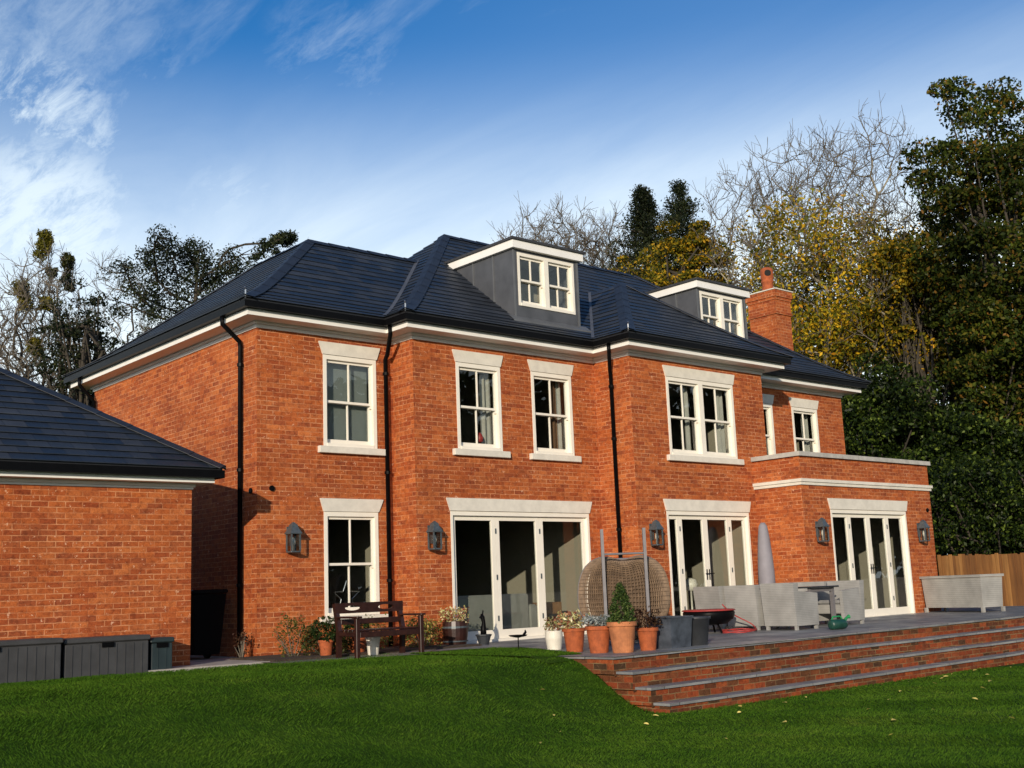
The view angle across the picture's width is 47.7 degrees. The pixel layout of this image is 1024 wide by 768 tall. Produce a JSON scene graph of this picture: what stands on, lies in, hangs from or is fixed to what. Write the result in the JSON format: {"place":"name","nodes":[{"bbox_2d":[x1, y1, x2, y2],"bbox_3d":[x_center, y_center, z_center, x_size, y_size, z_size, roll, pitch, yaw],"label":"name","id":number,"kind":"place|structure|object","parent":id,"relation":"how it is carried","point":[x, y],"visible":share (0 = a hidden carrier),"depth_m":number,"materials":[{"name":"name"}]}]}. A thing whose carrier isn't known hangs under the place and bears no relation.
{"place":"outdoors","nodes":[
{"label":"outdoors","id":0,"kind":"place"},
{"bbox_2d":[148,655,269,673],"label":"path","id":1,"kind":"structure","parent":0,"point":[196,661],"depth_m":16.35,"materials":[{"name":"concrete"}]},
{"bbox_2d":[148,637,173,669],"bbox_3d":[-4.779,3.651,15.529,0.340,0.500,0.440,7,-13,-40],"label":"storage box","id":2,"kind":"object","parent":1,"relation":"on","point":[159,652],"visible":0.61,"depth_m":15.37,"materials":[{"name":"teal plastic"}]},
{"bbox_2d":[190,589,227,657],"bbox_3d":[-4.764,3.691,17.775,0.580,1.048,0.620,7,-13,-40],"label":"wheelie bin","id":3,"kind":"object","parent":1,"relation":"on","point":[207,612],"visible":0.66,"depth_m":17.58,"materials":[{"name":"black plastic"}]},
{"bbox_2d":[232,629,251,656],"bbox_3d":[-4.080,3.927,17.413,0.279,0.480,0.378,3,-11,-26],"label":"shrub","id":4,"kind":"object","parent":1,"relation":"on","point":[242,640],"visible":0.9,"depth_m":17.38,"materials":[{"name":"red plant"}]},
{"bbox_2d":[230,644,481,661],"bbox_3d":[-2.340,4.165,17.907,3.700,0.080,1.400,7,-13,-40],"label":"soil bed","id":5,"kind":"object","parent":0,"point":[280,658],"visible":0.36,"depth_m":17.32,"materials":[{"name":"brown soil"}]},
{"bbox_2d":[271,611,312,656],"bbox_3d":[-3.223,3.711,17.075,0.607,0.742,0.619,7,-13,-40],"label":"shrub","id":6,"kind":"object","parent":5,"relation":"on","point":[285,651],"visible":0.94,"depth_m":17.04,"materials":[{"name":"brown plant"}]},
{"bbox_2d":[311,615,335,655],"bbox_3d":[-2.730,3.697,16.987,0.443,0.605,0.436,7,-13,-40],"label":"potted plant","id":7,"kind":"object","parent":5,"relation":"on","point":[326,643],"visible":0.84,"depth_m":16.89,"materials":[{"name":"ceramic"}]},
{"bbox_2d":[295,619,353,655],"bbox_3d":[-2.771,3.803,17.214,0.967,0.634,0.720,4,-12,-29],"label":"shrub","id":8,"kind":"object","parent":5,"relation":"on","point":[345,643],"visible":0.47,"depth_m":17.06,"materials":[{"name":"green plant"}]},
{"bbox_2d":[345,618,369,652],"bbox_3d":[-2.347,3.807,17.572,0.411,0.566,0.393,7,-13,-40],"label":"plant pot","id":9,"kind":"object","parent":5,"relation":"on","point":[363,641],"visible":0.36,"depth_m":17.48,"materials":[{"name":"ceramic"}]},
{"bbox_2d":[343,613,395,648],"bbox_3d":[-2.346,4.008,18.357,1.175,0.729,0.630,7,-13,-40],"label":"shrub","id":10,"kind":"object","parent":5,"relation":"on","point":[378,626],"visible":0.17,"depth_m":18.46,"materials":[{"name":"green plant"}]},
{"bbox_2d":[405,615,442,647],"bbox_3d":[-1.410,3.994,18.488,0.782,0.642,0.661,7,-13,-40],"label":"shrub","id":11,"kind":"object","parent":5,"relation":"on","point":[414,639],"visible":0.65,"depth_m":18.45,"materials":[{"name":"green plant"}]},
{"bbox_2d":[437,605,468,644],"bbox_3d":[-0.929,3.953,18.955,0.510,0.658,0.559,7,-13,-40],"label":"barrel planter","id":12,"kind":"object","parent":5,"relation":"on","point":[455,632],"visible":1,"depth_m":18.82,"materials":[{"name":"brown wood"}]},
{"bbox_2d":[0,617,1023,767],"bbox_3d":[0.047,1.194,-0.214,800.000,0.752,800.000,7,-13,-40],"label":"lawn","id":13,"kind":"structure","parent":0,"point":[497,677],"depth_m":11.26,"materials":[{"name":"green plant"}]},
{"bbox_2d":[0,259,56,386],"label":"bare tree","id":14,"kind":"object","parent":13,"relation":"on","point":[29,304],"visible":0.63,"depth_m":38.88,"materials":[{"name":"brown plant"}]},
{"bbox_2d":[0,638,63,683],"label":"storage box","id":15,"kind":"object","parent":13,"relation":"on","point":[29,659],"visible":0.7,"depth_m":14.17,"materials":[{"name":"plastic"}]},
{"bbox_2d":[0,229,88,391],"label":"bare tree","id":16,"kind":"object","parent":13,"relation":"on","point":[45,241],"visible":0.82,"depth_m":38.98,"materials":[{"name":"brown plant"}]},
{"bbox_2d":[10,240,102,395],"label":"bare tree","id":17,"kind":"object","parent":13,"relation":"on","point":[67,262],"visible":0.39,"depth_m":41.16,"materials":[{"name":"brown plant"}]},
{"bbox_2d":[29,273,130,406],"bbox_3d":[-13.937,2.289,37.291,3.130,12.034,2.866,7,-13,-40],"label":"broadleaf tree","id":18,"kind":"object","parent":13,"relation":"on","point":[68,332],"visible":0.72,"depth_m":37.51,"materials":[{"name":"dark bark"},{"name":"leaves"}]},
{"bbox_2d":[60,634,150,677],"bbox_3d":[-5.348,3.559,15.034,1.140,0.550,0.540,7,-13,-40],"label":"storage box","id":19,"kind":"object","parent":13,"relation":"on","point":[101,655],"visible":0.66,"depth_m":14.83,"materials":[{"name":"plastic"}]},
{"bbox_2d":[57,246,159,366],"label":"bare tree","id":20,"kind":"object","parent":13,"relation":"on","point":[107,299],"visible":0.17,"depth_m":53.34,"materials":[{"name":"brown plant"}]},
{"bbox_2d":[0,367,225,665],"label":"brick garage","id":21,"kind":"structure","parent":13,"relation":"on","point":[95,519],"depth_m":15.64,"materials":[{"name":"red brick"}]},
{"bbox_2d":[96,223,298,340],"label":"broadleaf tree","id":22,"kind":"object","parent":13,"relation":"on","point":[281,237],"visible":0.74,"depth_m":41.29,"materials":[{"name":"green plant"}]},
{"bbox_2d":[413,647,577,663],"bbox_3d":[0.086,3.788,16.244,1.850,0.068,3.250,7,-13,-40],"label":"lawn edge","id":23,"kind":"object","parent":13,"relation":"on","point":[549,660],"visible":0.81,"depth_m":15.00,"materials":[{"name":"green plant"}]},
{"bbox_2d":[509,630,526,648],"bbox_3d":[0.092,3.760,16.897,0.276,0.332,0.280,-4,-10,9],"label":"bird dish","id":24,"kind":"object","parent":23,"relation":"on","point":[521,635],"visible":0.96,"depth_m":16.87,"materials":[{"name":"black metal"}]},
{"bbox_2d":[62,234,940,656],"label":"brick house","id":25,"kind":"structure","parent":13,"relation":"on","point":[232,376],"depth_m":21.55,"materials":[{"name":"brick"}]},
{"bbox_2d":[284,522,301,552],"bbox_3d":[-3.434,2.405,18.161,0.200,0.475,0.228,7,-13,-40],"label":"wall lantern","id":26,"kind":"object","parent":25,"relation":"attached to","point":[292,529],"depth_m":18.12,"materials":[{"name":"metal"}]},
{"bbox_2d":[333,581,358,606],"bbox_3d":[-2.711,3.462,18.972,0.508,0.478,0.016,7,-13,-40],"label":"star ornament","id":27,"kind":"object","parent":25,"relation":"attached to","point":[350,591],"visible":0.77,"depth_m":19.01,"materials":[{"name":"metal"}]},
{"bbox_2d":[327,363,367,441],"bbox_3d":[-2.843,0.335,19.544,0.940,1.430,0.010,7,-13,-40],"label":"roller blind","id":28,"kind":"object","parent":25,"relation":"attached to","point":[337,391],"visible":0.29,"depth_m":19.59,"materials":[{"name":"grey fabric"}]},
{"bbox_2d":[318,341,385,455],"bbox_3d":[-2.724,0.261,19.439,1.290,1.860,0.205,7,-13,-40],"label":"window","id":29,"kind":"structure","parent":25,"relation":"in","point":[335,352],"depth_m":19.47,"materials":[{"name":"beige paint"}]},
{"bbox_2d":[319,498,387,623],"bbox_3d":[-2.625,2.886,18.965,1.280,2.000,0.205,7,-13,-40],"label":"window","id":30,"kind":"structure","parent":25,"relation":"in","point":[343,509],"depth_m":19.05,"materials":[{"name":"beige paint"}]},
{"bbox_2d":[426,521,442,549],"bbox_3d":[-1.291,2.511,19.217,0.200,0.475,0.228,7,-13,-40],"label":"wall lantern","id":31,"kind":"object","parent":25,"relation":"attached to","point":[433,527],"depth_m":19.18,"materials":[{"name":"metal"}]},
{"bbox_2d":[478,433,482,442],"bbox_3d":[-0.577,0.953,20.566,0.140,0.180,0.140,7,-13,-40],"label":"red ornament","id":32,"kind":"object","parent":25,"relation":"on","point":[480,438],"visible":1,"depth_m":20.51,"materials":[{"name":"rubber"}]},
{"bbox_2d":[452,349,510,457],"bbox_3d":[-0.596,0.364,20.482,1.260,1.860,0.205,7,-13,-40],"label":"window","id":33,"kind":"structure","parent":25,"relation":"in","point":[475,362],"depth_m":20.53,"materials":[{"name":"beige paint"}]},
{"bbox_2d":[479,372,491,443],"bbox_3d":[-0.486,0.476,20.846,0.224,1.470,0.063,7,-13,-40],"label":"curtain","id":34,"kind":"object","parent":25,"relation":"hanging from","point":[484,398],"visible":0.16,"depth_m":20.85,"materials":[{"name":"fabric"}]},
{"bbox_2d":[457,593,537,631],"bbox_3d":[-0.702,4.213,20.893,2.360,0.788,0.900,7,-13,-40],"label":"sofa","id":35,"kind":"object","parent":25,"relation":"on","point":[518,611],"visible":0.3,"depth_m":20.81,"materials":[{"name":"grey fabric"}]},
{"bbox_2d":[446,498,591,643],"bbox_3d":[0.202,3.288,20.587,3.454,2.445,0.148,7,-13,-40],"label":"folding door","id":36,"kind":"structure","parent":25,"relation":"in","point":[460,508],"depth_m":20.48,"materials":[{"name":"beige paint"}]},
{"bbox_2d":[517,252,575,314],"bbox_3d":[0.624,-1.904,22.215,1.460,1.030,0.150,7,-13,-40],"label":"dormer window","id":37,"kind":"structure","parent":25,"relation":"in","point":[544,297],"depth_m":22.19,"materials":[{"name":"beige paint"}]},
{"bbox_2d":[548,381,557,448],"bbox_3d":[0.782,0.621,21.932,0.177,1.470,0.061,7,-13,-40],"label":"curtain","id":38,"kind":"object","parent":25,"relation":"hanging from","point":[554,436],"visible":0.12,"depth_m":21.93,"materials":[{"name":"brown fabric"}]},
{"bbox_2d":[527,359,581,462],"bbox_3d":[0.739,0.517,21.627,1.250,1.860,0.205,7,-13,-40],"label":"window","id":39,"kind":"structure","parent":25,"relation":"in","point":[567,454],"depth_m":21.67,"materials":[{"name":"beige paint"}]},
{"bbox_2d":[555,382,562,448],"bbox_3d":[0.892,0.636,22.038,0.115,1.470,0.052,3,-11,-25],"label":"curtain","id":40,"kind":"object","parent":25,"relation":"hanging from","point":[558,412],"visible":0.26,"depth_m":22.04,"materials":[{"name":"fabric"}]},
{"bbox_2d":[649,520,663,545],"bbox_3d":[2.659,2.747,21.394,0.200,0.475,0.228,7,-13,-40],"label":"wall lantern","id":41,"kind":"object","parent":25,"relation":"attached to","point":[656,525],"depth_m":21.36,"materials":[{"name":"metal"}]},
{"bbox_2d":[682,385,690,449],"bbox_3d":[3.490,0.719,23.069,0.166,1.470,0.074,7,-13,-40],"label":"curtain","id":42,"kind":"object","parent":25,"relation":"hanging from","point":[686,422],"visible":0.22,"depth_m":23.07,"materials":[{"name":"fabric"}]},
{"bbox_2d":[686,578,697,609],"bbox_3d":[3.642,4.417,23.464,0.300,0.960,0.300,7,-13,-40],"label":"floor lamp","id":43,"kind":"object","parent":25,"relation":"on","point":[691,583],"visible":0.61,"depth_m":23.43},
{"bbox_2d":[662,365,743,464],"bbox_3d":[3.759,0.646,23.006,2.270,1.860,0.205,7,-13,-40],"label":"window","id":44,"kind":"structure","parent":25,"relation":"in","point":[694,378],"depth_m":22.98,"materials":[{"name":"beige paint"}]},
{"bbox_2d":[663,499,753,626],"bbox_3d":[3.854,3.489,22.507,2.624,2.445,0.148,7,-13,-40],"label":"folding door","id":45,"kind":"structure","parent":25,"relation":"in","point":[677,509],"depth_m":22.54,"materials":[{"name":"beige paint"}]},
{"bbox_2d":[715,390,725,452],"bbox_3d":[4.247,0.806,23.719,0.205,1.470,0.072,7,-13,-40],"label":"curtain","id":46,"kind":"object","parent":25,"relation":"hanging from","point":[720,436],"visible":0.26,"depth_m":23.72,"materials":[{"name":"fabric"}]},
{"bbox_2d":[699,291,744,337],"bbox_3d":[4.610,-1.448,25.632,1.460,1.030,0.150,7,-13,-40],"label":"dormer window","id":47,"kind":"structure","parent":25,"relation":"in","point":[720,320],"depth_m":25.64,"materials":[{"name":"beige paint"}]},
{"bbox_2d":[762,394,775,454],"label":"window","id":48,"kind":"structure","parent":25,"relation":"in","point":[768,399],"depth_m":26.01,"materials":[{"name":"beige paint"}]},
{"bbox_2d":[788,397,819,452],"bbox_3d":[6.789,1.215,26.838,1.162,1.740,0.205,7,-13,-40],"label":"window","id":49,"kind":"structure","parent":25,"relation":"in","point":[800,406],"depth_m":26.99,"materials":[{"name":"beige paint"}]},
{"bbox_2d":[800,414,809,451],"bbox_3d":[6.887,1.339,27.186,0.205,1.300,0.075,7,-13,-40],"label":"curtain","id":50,"kind":"object","parent":25,"relation":"hanging from","point":[806,446],"visible":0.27,"depth_m":27.23,"materials":[{"name":"fabric"}]},
{"bbox_2d":[815,518,829,541],"bbox_3d":[6.128,2.880,22.898,0.200,0.475,0.228,7,-13,-40],"label":"wall lantern","id":51,"kind":"object","parent":25,"relation":"attached to","point":[821,522],"depth_m":22.86,"materials":[{"name":"metal"}]},
{"bbox_2d":[827,498,915,616],"bbox_3d":[7.504,3.644,24.167,2.984,2.445,0.148,7,-13,-40],"label":"folding door","id":52,"kind":"structure","parent":25,"relation":"in","point":[855,508],"depth_m":24.33,"materials":[{"name":"beige paint"}]},
{"bbox_2d":[917,520,929,541],"bbox_3d":[9.002,3.209,25.361,0.200,0.475,0.228,7,-13,-40],"label":"wall lantern","id":53,"kind":"object","parent":25,"relation":"attached to","point":[922,524],"depth_m":25.33,"materials":[{"name":"metal"}]},
{"bbox_2d":[489,195,569,246],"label":"bare tree","id":54,"kind":"object","parent":13,"relation":"on","point":[550,238],"visible":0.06,"depth_m":60.26,"materials":[{"name":"brown plant"}]},
{"bbox_2d":[521,194,624,269],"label":"bare tree","id":55,"kind":"object","parent":13,"relation":"on","point":[562,225],"visible":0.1,"depth_m":61.91,"materials":[{"name":"brown plant"}]},
{"bbox_2d":[559,196,644,270],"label":"bare tree","id":56,"kind":"object","parent":13,"relation":"on","point":[597,241],"visible":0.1,"depth_m":64.04,"materials":[{"name":"brown plant"}]},
{"bbox_2d":[586,202,644,271],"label":"bare tree","id":57,"kind":"object","parent":13,"relation":"on","point":[614,219],"visible":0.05,"depth_m":66.24,"materials":[{"name":"brown plant"}]},
{"bbox_2d":[607,245,658,281],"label":"broadleaf tree","id":58,"kind":"object","parent":13,"relation":"on","point":[623,259],"visible":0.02,"depth_m":55.35,"materials":[{"name":"yellow plant"}]},
{"bbox_2d":[604,184,680,278],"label":"conifer tree","id":59,"kind":"object","parent":13,"relation":"on","point":[645,220],"visible":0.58,"depth_m":62.06,"materials":[{"name":"green plant"}]},
{"bbox_2d":[634,220,735,286],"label":"broadleaf tree","id":60,"kind":"object","parent":13,"relation":"on","point":[688,262],"visible":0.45,"depth_m":50.90,"materials":[{"name":"yellow plant"}]},
{"bbox_2d":[656,178,738,282],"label":"conifer tree","id":61,"kind":"object","parent":13,"relation":"on","point":[680,211],"visible":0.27,"depth_m":64.28,"materials":[{"name":"green plant"}]},
{"bbox_2d":[661,142,862,372],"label":"autumn tree","id":62,"kind":"object","parent":13,"relation":"on","point":[727,268],"visible":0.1,"depth_m":51.21,"materials":[{"name":"brown plant"}]},
{"bbox_2d":[560,613,1023,712],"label":"garden steps","id":63,"kind":"structure","parent":13,"relation":"on","point":[728,683],"depth_m":16.14,"materials":[{"name":"brick"}]},
{"bbox_2d":[700,114,948,439],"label":"autumn tree","id":64,"kind":"object","parent":13,"relation":"on","point":[782,254],"visible":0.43,"depth_m":44.94,"materials":[{"name":"yellow plant"}]},
{"bbox_2d":[812,299,901,383],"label":"evergreen tree","id":65,"kind":"object","parent":13,"relation":"on","point":[858,352],"depth_m":54.75,"materials":[{"name":"green plant"}]},
{"bbox_2d":[774,93,953,435],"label":"autumn tree","id":66,"kind":"object","parent":13,"relation":"on","point":[827,269],"visible":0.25,"depth_m":47.90,"materials":[{"name":"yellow plant"}]},
{"bbox_2d":[841,351,929,459],"bbox_3d":[12.473,3.323,39.909,4.665,8.931,4.703,7,-13,-40],"label":"evergreen tree","id":67,"kind":"object","parent":13,"relation":"on","point":[857,408],"visible":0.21,"depth_m":39.36,"materials":[{"name":"green plant"}]},
{"bbox_2d":[855,219,957,413],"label":"broadleaf tree","id":68,"kind":"object","parent":13,"relation":"on","point":[903,269],"visible":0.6,"depth_m":43.48,"materials":[{"name":"green plant"}]},
{"bbox_2d":[860,362,1021,575],"bbox_3d":[14.132,3.270,37.939,5.193,8.269,5.534,7,-13,-40],"label":"evergreen tree","id":69,"kind":"object","parent":13,"relation":"on","point":[918,420],"visible":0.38,"depth_m":37.52,"materials":[{"name":"green plant"}]},
{"bbox_2d":[889,165,1012,411],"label":"broadleaf tree","id":70,"kind":"object","parent":13,"relation":"on","point":[922,216],"visible":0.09,"depth_m":45.12,"materials":[{"name":"green plant"}]},
{"bbox_2d":[896,76,1023,427],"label":"broadleaf tree","id":71,"kind":"object","parent":13,"relation":"on","point":[977,315],"visible":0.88,"depth_m":40.88,"materials":[{"name":"green plant"}]},
{"bbox_2d":[908,413,1023,554],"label":"evergreen tree","id":72,"kind":"object","parent":13,"relation":"on","point":[941,442],"visible":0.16,"depth_m":36.25,"materials":[{"name":"green plant"}]},
{"bbox_2d":[927,448,1023,559],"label":"hedge","id":73,"kind":"object","parent":13,"relation":"on","point":[955,491],"visible":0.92,"depth_m":33.22,"materials":[{"name":"green plant"}]},
{"bbox_2d":[937,553,1023,605],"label":"wooden fence","id":74,"kind":"object","parent":13,"relation":"on","point":[1010,567],"visible":0.41,"depth_m":31.57,"materials":[{"name":"brown wood"}]},
{"bbox_2d":[962,220,1023,437],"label":"broadleaf tree","id":75,"kind":"object","parent":13,"relation":"on","point":[1019,303],"visible":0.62,"depth_m":38.37,"materials":[{"name":"green plant"}]},
{"bbox_2d":[962,451,1023,554],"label":"evergreen tree","id":76,"kind":"object","parent":13,"relation":"on","point":[1019,543],"visible":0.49,"depth_m":33.36,"materials":[{"name":"green plant"}]},
{"bbox_2d":[991,434,1023,552],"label":"evergreen tree","id":77,"kind":"object","parent":13,"relation":"on","point":[1022,458],"visible":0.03,"depth_m":36.18,"materials":[{"name":"green plant"}]},
{"bbox_2d":[0,0,1023,439],"label":"sky","id":78,"kind":"structure","parent":0,"point":[391,127],"materials":[{"name":"blue"}]},
{"bbox_2d":[532,602,561,620],"bbox_3d":[0.662,4.388,21.654,0.400,0.608,0.400,7,-13,-40],"label":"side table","id":79,"kind":"object","parent":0,"point":[553,607],"visible":0.46,"depth_m":21.53,"materials":[{"name":"brown wood"}]},
{"bbox_2d":[264,606,1023,662],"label":"patio","id":80,"kind":"structure","parent":0,"point":[717,637],"depth_m":19.65,"materials":[{"name":"grey stone"}]},
{"bbox_2d":[365,637,380,654],"bbox_3d":[-2.048,3.858,17.082,0.234,0.270,0.234,7,-13,-40],"label":"plant pot","id":81,"kind":"object","parent":80,"relation":"on","point":[373,643],"visible":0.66,"depth_m":17.00,"materials":[{"name":"metal"}]},
{"bbox_2d":[332,601,425,658],"bbox_3d":[-1.937,3.584,16.912,1.204,0.800,0.675,7,-13,-40],"label":"garden bench","id":82,"kind":"object","parent":80,"relation":"on","point":[357,633],"visible":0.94,"depth_m":16.89,"materials":[{"name":"brown wood"}]},
{"bbox_2d":[475,610,491,644],"bbox_3d":[-0.469,3.990,18.986,0.270,0.560,0.270,7,-13,-40],"label":"potted plant","id":83,"kind":"object","parent":80,"relation":"on","point":[483,637],"visible":0.97,"depth_m":18.91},
{"bbox_2d":[542,616,562,649],"bbox_3d":[0.600,3.546,16.504,0.324,0.476,0.346,-3,-10,3],"label":"plant pot","id":84,"kind":"object","parent":80,"relation":"on","point":[553,638],"visible":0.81,"depth_m":16.41,"materials":[{"name":"ceramic"}]},
{"bbox_2d":[556,609,591,651],"bbox_3d":[0.817,3.359,15.798,0.526,0.578,0.523,7,-13,-40],"label":"plant pot","id":85,"kind":"object","parent":80,"relation":"on","point":[574,638],"visible":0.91,"depth_m":15.68,"materials":[{"name":"ceramic"}]},
{"bbox_2d":[580,613,610,652],"bbox_3d":[1.141,3.290,15.346,0.456,0.530,0.459,7,-13,-40],"label":"plant pot","id":86,"kind":"object","parent":80,"relation":"on","point":[598,636],"visible":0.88,"depth_m":15.22,"materials":[{"name":"ceramic"}]},
{"bbox_2d":[605,582,637,652],"bbox_3d":[1.429,3.054,15.196,0.414,0.919,0.428,7,-13,-40],"label":"plant pot","id":87,"kind":"object","parent":80,"relation":"on","point":[622,632],"visible":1,"depth_m":15.07,"materials":[{"name":"ceramic"}]},
{"bbox_2d":[577,528,670,645],"bbox_3d":[1.706,3.048,17.449,1.424,1.695,0.840,-2,-10,-2],"label":"double egg chair","id":88,"kind":"object","parent":80,"relation":"on","point":[643,578],"visible":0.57,"depth_m":17.31,"materials":[{"name":"brown wicker"}]},
{"bbox_2d":[632,606,665,650],"bbox_3d":[1.800,3.251,15.451,0.500,0.593,0.368,7,-13,-40],"label":"plant pot","id":89,"kind":"object","parent":80,"relation":"on","point":[647,635],"visible":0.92,"depth_m":15.35,"materials":[{"name":"ceramic"}]},
{"bbox_2d":[644,615,692,648],"bbox_3d":[2.152,3.388,15.815,0.474,0.425,0.474,7,-13,-40],"label":"square planter","id":90,"kind":"object","parent":80,"relation":"on","point":[674,631],"visible":0.73,"depth_m":15.64,"materials":[{"name":"metal"}]},
{"bbox_2d":[691,616,710,645],"bbox_3d":[2.568,3.447,16.163,0.430,0.400,0.430,7,-13,-40],"label":"plastic tub","id":91,"kind":"object","parent":80,"relation":"on","point":[700,630],"visible":0.53,"depth_m":16.00,"materials":[{"name":"plastic"}]},
{"bbox_2d":[682,608,734,632],"bbox_3d":[3.330,4.012,19.563,0.900,0.408,0.900,7,-13,-40],"label":"covered fire bowl","id":92,"kind":"object","parent":80,"relation":"on","point":[719,616],"visible":0.81,"depth_m":19.24,"materials":[{"name":"black metal"}]},
{"bbox_2d":[693,586,747,630],"bbox_3d":[3.768,4.026,20.842,0.690,0.770,0.680,4,-12,-32],"label":"rattan armchair","id":93,"kind":"object","parent":80,"relation":"on","point":[711,597],"visible":0.37,"depth_m":20.62,"materials":[{"name":"grey wicker"}]},
{"bbox_2d":[722,604,756,632],"bbox_3d":[3.826,3.931,19.477,0.726,0.478,0.541,7,-13,-40],"label":"garden hose","id":94,"kind":"object","parent":80,"relation":"on","point":[733,630],"visible":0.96,"depth_m":19.56,"materials":[{"name":"red rubber"}]},
{"bbox_2d":[723,585,779,629],"bbox_3d":[4.224,3.916,20.331,0.690,0.770,0.680,7,-13,-40],"label":"rattan armchair","id":95,"kind":"object","parent":80,"relation":"on","point":[744,602],"visible":0.66,"depth_m":20.06,"materials":[{"name":"grey wicker"}]},
{"bbox_2d":[758,523,775,584],"bbox_3d":[4.969,3.689,22.630,0.500,1.950,0.500,7,-13,-40],"label":"closed parasol","id":96,"kind":"object","parent":80,"relation":"on","point":[766,573],"visible":0.56,"depth_m":22.57,"materials":[{"name":"fabric"}]},
{"bbox_2d":[717,585,838,627],"bbox_3d":[4.744,4.041,20.972,0.830,0.701,2.250,7,-13,-40],"label":"dining table","id":97,"kind":"object","parent":80,"relation":"on","point":[830,588],"visible":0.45,"depth_m":20.37,"materials":[{"name":"grey glass"}]},
{"bbox_2d":[760,583,818,629],"bbox_3d":[4.739,3.791,19.745,0.690,0.770,0.680,7,-13,-40],"label":"rattan armchair","id":98,"kind":"object","parent":80,"relation":"on","point":[788,605],"visible":1,"depth_m":19.52,"materials":[{"name":"grey wicker"}]},
{"bbox_2d":[794,581,828,623],"bbox_3d":[5.406,4.065,21.476,0.690,0.770,0.680,7,-13,-40],"label":"rattan armchair","id":99,"kind":"object","parent":80,"relation":"on","point":[822,583],"visible":0.07,"depth_m":21.62,"materials":[{"name":"grey wicker"}]},
{"bbox_2d":[828,614,850,629],"bbox_3d":[5.356,3.893,18.936,0.455,0.230,0.164,4,-12,-30],"label":"watering can","id":100,"kind":"object","parent":80,"relation":"on","point":[837,624],"visible":1,"depth_m":18.85,"materials":[{"name":"green plastic"}]},
{"bbox_2d":[817,580,864,624],"bbox_3d":[5.878,3.940,20.880,0.690,0.770,0.680,7,-13,-40],"label":"rattan armchair","id":101,"kind":"object","parent":80,"relation":"on","point":[849,597],"visible":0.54,"depth_m":20.75,"materials":[{"name":"grey wicker"}]},
{"bbox_2d":[919,573,1005,611],"bbox_3d":[9.522,4.428,24.495,0.680,0.765,1.680,3,-11,-25],"label":"rattan cushion box","id":102,"kind":"object","parent":80,"relation":"on","point":[982,591],"visible":0.95,"depth_m":24.09,"materials":[{"name":"grey wicker"}]}
]}

